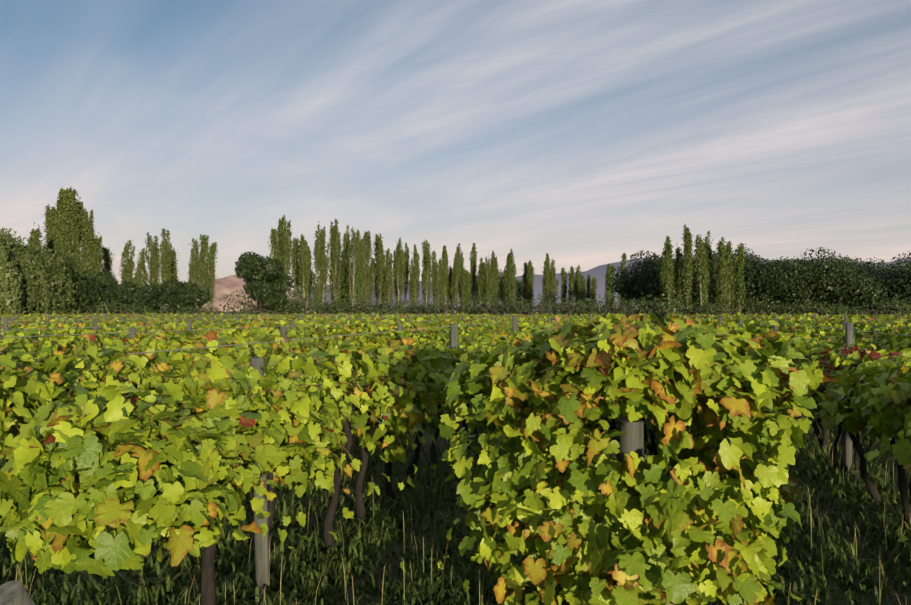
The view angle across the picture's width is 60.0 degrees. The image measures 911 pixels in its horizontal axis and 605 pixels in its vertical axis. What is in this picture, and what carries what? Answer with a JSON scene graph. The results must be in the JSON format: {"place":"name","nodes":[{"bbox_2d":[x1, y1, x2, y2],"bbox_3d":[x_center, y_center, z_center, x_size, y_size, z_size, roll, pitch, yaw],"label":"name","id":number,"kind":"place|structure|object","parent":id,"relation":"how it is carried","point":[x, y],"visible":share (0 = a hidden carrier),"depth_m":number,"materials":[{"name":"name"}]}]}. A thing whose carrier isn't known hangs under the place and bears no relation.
{"place":"outdoors","nodes":[
{"label":"outdoors","id":0,"kind":"place"},
{"bbox_2d":[0,228,101,314],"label":"leafy trees","id":1,"kind":"object","parent":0,"point":[39,281],"visible":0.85,"depth_m":79.81,"materials":[{"name":"green plant"}]},
{"bbox_2d":[159,275,548,311],"bbox_3d":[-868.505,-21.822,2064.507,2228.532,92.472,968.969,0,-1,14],"label":"hill","id":2,"kind":"structure","parent":0,"point":[227,285],"depth_m":1893.38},
{"bbox_2d":[16,186,746,313],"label":"poplar tree","id":3,"kind":"object","parent":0,"point":[79,224],"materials":[{"name":"green plant"}]},
{"bbox_2d":[0,311,910,604],"bbox_3d":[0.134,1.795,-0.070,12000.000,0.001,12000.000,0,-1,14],"label":"ground","id":4,"kind":"structure","parent":0,"point":[886,599],"depth_m":5.76,"materials":[{"name":"green plant"}]},
{"bbox_2d":[0,419,643,604],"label":"trellis end posts","id":5,"kind":"object","parent":4,"relation":"on","point":[17,593],"visible":0.27,"depth_m":4.20,"materials":[{"name":"grey wood"}]},
{"bbox_2d":[0,312,907,602],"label":"trellis posts","id":6,"kind":"object","parent":4,"relation":"on","point":[262,564],"visible":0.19,"depth_m":8.40,"materials":[{"name":"grey wood"}]},
{"bbox_2d":[0,314,910,406],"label":"trellis wires","id":7,"kind":"object","parent":6,"relation":"attached to","point":[381,315],"visible":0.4,"depth_m":11.50,"materials":[{"name":"grey metal"}]},
{"bbox_2d":[0,312,910,604],"bbox_3d":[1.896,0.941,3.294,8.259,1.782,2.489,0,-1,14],"label":"vine leaves","id":8,"kind":"object","parent":4,"relation":"on","point":[78,474],"visible":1,"depth_m":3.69,"materials":[{"name":"green plant"}]},
{"bbox_2d":[2,290,910,319],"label":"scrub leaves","id":9,"kind":"object","parent":4,"relation":"on","point":[672,307],"visible":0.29,"depth_m":102.46,"materials":[{"name":"green plant"}]},
{"bbox_2d":[18,393,910,604],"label":"grapevine trunks","id":10,"kind":"object","parent":4,"relation":"on","point":[208,592],"visible":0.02,"depth_m":6.54,"materials":[{"name":"brown wood"}]},
{"bbox_2d":[9,381,850,454],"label":"red vine leaves","id":11,"kind":"object","parent":10,"relation":"attached to","point":[648,446],"visible":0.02,"depth_m":5.04,"materials":[{"name":"red plant"}]},
{"bbox_2d":[0,312,910,356],"bbox_3d":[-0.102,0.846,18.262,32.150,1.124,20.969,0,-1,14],"label":"vine leaves","id":12,"kind":"object","parent":10,"relation":"on","point":[882,340],"visible":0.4,"depth_m":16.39,"materials":[{"name":"green plant"}]},
{"bbox_2d":[3,334,910,486],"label":"red vine leaves","id":13,"kind":"object","parent":10,"relation":"attached to","point":[362,387],"visible":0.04,"depth_m":5.35,"materials":[{"name":"red plant"}]},
{"bbox_2d":[23,246,910,318],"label":"dark tree wood","id":14,"kind":"object","parent":4,"relation":"on","point":[541,310],"visible":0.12,"depth_m":103.68,"materials":[{"name":"brown wood"}]},
{"bbox_2d":[71,247,910,313],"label":"dark bushy trees","id":15,"kind":"object","parent":4,"relation":"on","point":[872,282],"visible":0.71,"depth_m":112.50,"materials":[{"name":"green plant"}]},
{"bbox_2d":[0,0,910,290],"label":"sky","id":16,"kind":"structure","parent":0,"point":[587,134],"materials":[{"name":"blue"}]},
{"bbox_2d":[107,253,909,310],"bbox_3d":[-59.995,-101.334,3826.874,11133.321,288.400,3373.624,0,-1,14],"label":"hills","id":17,"kind":"structure","parent":0,"point":[599,271],"depth_m":3579.08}
]}

